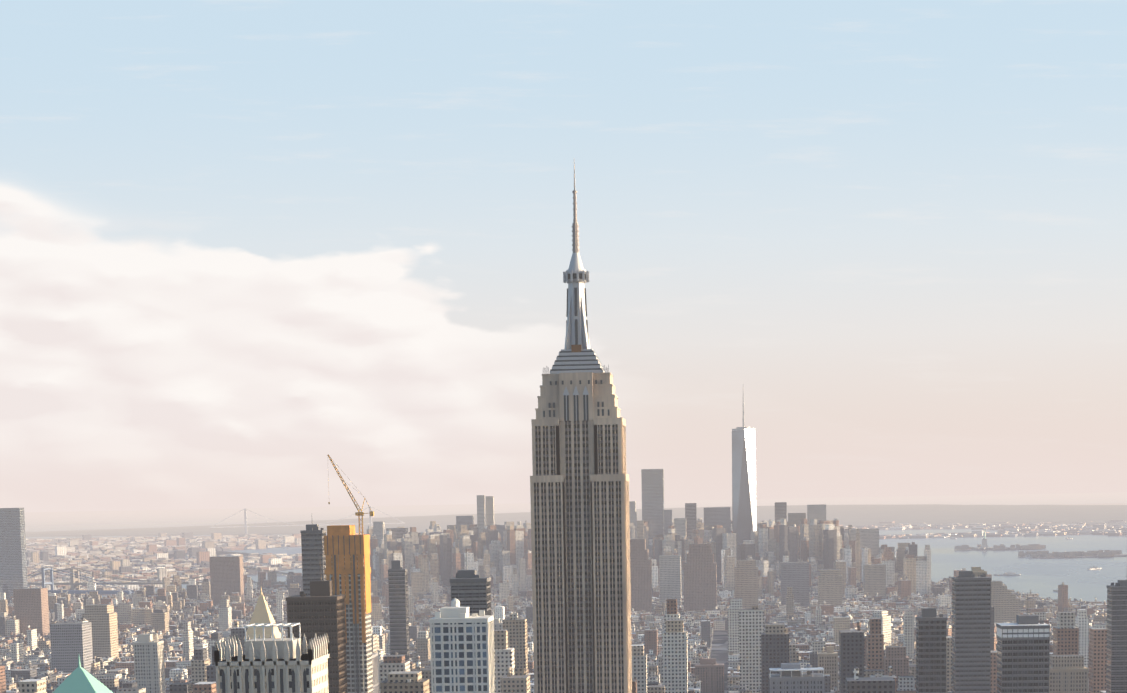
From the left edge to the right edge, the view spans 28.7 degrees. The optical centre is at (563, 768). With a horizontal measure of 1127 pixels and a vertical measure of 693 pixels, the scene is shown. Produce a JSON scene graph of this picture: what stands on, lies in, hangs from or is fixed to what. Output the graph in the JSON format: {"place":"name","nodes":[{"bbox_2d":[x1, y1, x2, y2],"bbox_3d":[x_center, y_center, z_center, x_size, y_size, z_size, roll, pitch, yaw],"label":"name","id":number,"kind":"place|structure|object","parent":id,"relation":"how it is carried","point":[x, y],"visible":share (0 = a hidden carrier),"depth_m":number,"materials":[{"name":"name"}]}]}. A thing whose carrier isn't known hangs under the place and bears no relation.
{"place":"outdoors","nodes":[
{"label":"outdoors","id":0,"kind":"place"},
{"bbox_2d":[33,546,297,595],"bbox_3d":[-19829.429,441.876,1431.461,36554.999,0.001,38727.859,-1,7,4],"label":"brooklyn ground","id":1,"kind":"structure","parent":0,"point":[217,553],"depth_m":11095.61,"materials":[{"name":"grey"}]},
{"bbox_2d":[26,532,366,594],"bbox_3d":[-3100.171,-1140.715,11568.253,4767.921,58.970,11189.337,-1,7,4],"label":"distant city buildings","id":2,"kind":"structure","parent":1,"relation":"on","point":[88,553],"depth_m":10013.00,"materials":[{"name":"beige concrete"}]},
{"bbox_2d":[218,655,328,692],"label":"high-rise building","id":3,"kind":"structure","parent":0,"point":[320,677],"depth_m":618.51,"materials":[{"name":"beige stone"}]},
{"bbox_2d":[222,535,360,692],"bbox_3d":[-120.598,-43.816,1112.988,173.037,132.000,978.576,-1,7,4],"label":"windows","id":4,"kind":"structure","parent":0,"point":[269,682],"depth_m":618.91,"materials":[{"name":"black glass"}]},
{"bbox_2d":[324,525,370,642],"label":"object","id":5,"kind":"object","parent":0,"point":[346,570],"visible":0.75,"depth_m":1597.84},
{"bbox_2d":[325,554,372,692],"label":"skyscraper","id":6,"kind":"structure","parent":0,"point":[365,676],"depth_m":1605.62,"materials":[{"name":"beige concrete"}]},
{"bbox_2d":[133,618,661,692],"bbox_3d":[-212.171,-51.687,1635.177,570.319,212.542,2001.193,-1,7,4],"label":"tower stone trim","id":7,"kind":"structure","parent":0,"point":[286,650],"depth_m":624.36,"materials":[{"name":"beige stone"}]},
{"bbox_2d":[0,0,1126,511],"label":"sky","id":8,"kind":"structure","parent":0,"point":[245,245],"materials":[{"name":"blue"}]},
{"bbox_2d":[24,492,1126,602],"bbox_3d":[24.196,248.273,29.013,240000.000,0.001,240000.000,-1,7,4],"label":"water","id":9,"kind":"structure","parent":0,"point":[1044,577],"depth_m":25568.05,"materials":[{"name":"liquid"}]},
{"bbox_2d":[27,567,133,593],"bbox_3d":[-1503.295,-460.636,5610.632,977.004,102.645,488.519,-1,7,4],"label":"suspension bridge","id":10,"kind":"structure","parent":9,"relation":"on","point":[128,591],"depth_m":5440.36,"materials":[{"name":"grey metal"}]},
{"bbox_2d":[27,566,287,596],"bbox_3d":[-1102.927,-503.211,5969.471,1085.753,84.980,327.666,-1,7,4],"label":"suspension bridge","id":11,"kind":"structure","parent":9,"relation":"on","point":[73,584],"depth_m":6015.68,"materials":[{"name":"grey metal"}]},
{"bbox_2d":[210,506,404,534],"bbox_3d":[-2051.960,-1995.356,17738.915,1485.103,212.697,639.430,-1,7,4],"label":"suspension bridge","id":12,"kind":"structure","parent":9,"relation":"on","point":[370,523],"depth_m":17681.23,"materials":[{"name":"grey metal"}]},
{"bbox_2d":[0,469,663,601],"bbox_3d":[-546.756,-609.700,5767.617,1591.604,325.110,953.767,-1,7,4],"label":"skyscrapers","id":13,"kind":"structure","parent":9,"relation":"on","point":[13,566],"depth_m":5367.08,"materials":[{"name":"grey concrete"}]},
{"bbox_2d":[277,537,1101,591],"bbox_3d":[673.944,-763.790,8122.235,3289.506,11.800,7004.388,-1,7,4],"label":"harbour ferries and barges","id":14,"kind":"object","parent":9,"relation":"on","point":[1028,556],"visible":0.56,"depth_m":6808.29,"materials":[{"name":"grey paint"}]},
{"bbox_2d":[695,637,908,692],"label":"buildings","id":15,"kind":"structure","parent":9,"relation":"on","point":[707,662],"depth_m":2500.71,"materials":[{"name":"grey concrete"}]},
{"bbox_2d":[25,504,1126,536],"bbox_3d":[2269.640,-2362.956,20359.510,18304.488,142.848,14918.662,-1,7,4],"label":"distant hills","id":16,"kind":"structure","parent":0,"point":[875,515],"depth_m":18758.46,"materials":[{"name":"grey"}]},
{"bbox_2d":[50,502,1126,692],"bbox_3d":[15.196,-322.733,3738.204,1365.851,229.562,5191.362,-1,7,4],"label":"tower","id":17,"kind":"structure","parent":0,"point":[691,514],"depth_m":1806.35,"materials":[{"name":"grey concrete"}]},
{"bbox_2d":[449,601,727,692],"bbox_3d":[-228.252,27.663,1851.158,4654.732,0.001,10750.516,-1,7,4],"label":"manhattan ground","id":18,"kind":"structure","parent":0,"point":[719,649],"depth_m":3575.35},
{"bbox_2d":[286,556,347,692],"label":"office building","id":19,"kind":"structure","parent":18,"relation":"on","point":[321,589],"depth_m":1251.54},
{"bbox_2d":[287,599,346,692],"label":"brown tower glass","id":20,"kind":"object","parent":18,"relation":"on","point":[315,622],"depth_m":1248.85,"materials":[{"name":"black glass"}]},
{"bbox_2d":[432,623,486,692],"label":"concrete tower grid","id":21,"kind":"object","parent":18,"relation":"on","point":[459,657],"depth_m":1000.04,"materials":[{"name":"white concrete"}]},
{"bbox_2d":[429,598,494,692],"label":"high-rise building","id":22,"kind":"structure","parent":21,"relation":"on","point":[455,612],"depth_m":1000.82,"materials":[{"name":"white concrete"}]},
{"bbox_2d":[13,539,907,692],"bbox_3d":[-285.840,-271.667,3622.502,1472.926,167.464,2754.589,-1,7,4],"label":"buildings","id":23,"kind":"structure","parent":18,"relation":"on","point":[31,609],"depth_m":4308.39,"materials":[{"name":"grey concrete"}]},
{"bbox_2d":[134,495,878,692],"bbox_3d":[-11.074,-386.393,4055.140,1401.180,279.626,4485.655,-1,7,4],"label":"stone tower","id":24,"kind":"structure","parent":18,"relation":"on","point":[670,574],"depth_m":4611.86,"materials":[{"name":"grey stone"}]},
{"bbox_2d":[53,656,112,692],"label":"pyramidal roof","id":25,"kind":"structure","parent":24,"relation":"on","point":[79,679],"depth_m":802.01,"materials":[{"name":"teal metal"}]},
{"bbox_2d":[243,588,280,638],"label":"pyramidal roof","id":26,"kind":"structure","parent":24,"relation":"on","point":[262,613],"depth_m":1849.48,"materials":[{"name":"beige stone"}]},
{"bbox_2d":[328,454,373,534],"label":"tower crane","id":27,"kind":"object","parent":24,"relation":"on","point":[359,513],"visible":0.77,"depth_m":1603.48,"materials":[{"name":"orange metal"}]},
{"bbox_2d":[0,513,1106,692],"bbox_3d":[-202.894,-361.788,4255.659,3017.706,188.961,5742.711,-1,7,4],"label":"city buildings","id":28,"kind":"structure","parent":18,"relation":"on","point":[857,629],"depth_m":4023.28,"materials":[{"name":"concrete"}]},
{"bbox_2d":[530,163,631,692],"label":"skyscraper","id":29,"kind":"structure","parent":18,"relation":"on","point":[580,531],"depth_m":1267.12,"materials":[{"name":"stone"}]},
{"bbox_2d":[732,389,755,543],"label":"skyscraper","id":30,"kind":"structure","parent":18,"relation":"on","point":[743,482],"depth_m":5806.13,"materials":[{"name":"silver glass"}]},
{"bbox_2d":[245,623,1049,676],"bbox_3d":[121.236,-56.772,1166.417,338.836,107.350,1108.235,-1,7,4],"label":"building rooftops","id":31,"kind":"object","parent":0,"point":[999,631],"visible":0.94,"depth_m":1401.87,"materials":[{"name":"grey concrete"}]},
{"bbox_2d":[300,524,1126,692],"bbox_3d":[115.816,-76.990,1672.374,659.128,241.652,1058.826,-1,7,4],"label":"tower trim","id":32,"kind":"structure","parent":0,"point":[471,576],"depth_m":1708.54,"materials":[{"name":"grey concrete"}]},
{"bbox_2d":[817,567,1087,692],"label":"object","id":33,"kind":"object","parent":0,"point":[830,649],"visible":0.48,"depth_m":2023.31,"materials":[{"name":"grey concrete"}]},
{"bbox_2d":[974,529,992,549],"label":"statue of liberty","id":34,"kind":"object","parent":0,"point":[984,545],"visible":1,"depth_m":9290.43,"materials":[{"name":"metal"}]},
{"bbox_2d":[869,503,1126,538],"bbox_3d":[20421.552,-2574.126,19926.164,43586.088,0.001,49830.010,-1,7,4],"label":"jersey ground","id":35,"kind":"structure","parent":0,"point":[1038,527],"depth_m":14770.32,"materials":[{"name":"grey"}]},
{"bbox_2d":[839,520,1126,538],"bbox_3d":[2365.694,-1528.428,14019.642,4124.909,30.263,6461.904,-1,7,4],"label":"distant waterfront buildings","id":36,"kind":"structure","parent":35,"relation":"on","point":[1077,528],"depth_m":13348.81,"materials":[{"name":"grey concrete"}]},
{"bbox_2d":[1021,554,1126,557],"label":"ellis island ground","id":37,"kind":"structure","parent":0,"point":[1079,556],"depth_m":8070.61,"materials":[{"name":"grey"}]},
{"bbox_2d":[954,544,1121,557],"bbox_3d":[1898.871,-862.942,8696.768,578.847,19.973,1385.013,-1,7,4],"label":"harbour island buildings","id":38,"kind":"structure","parent":37,"relation":"on","point":[1098,553],"depth_m":8227.52,"materials":[{"name":"beige stone"}]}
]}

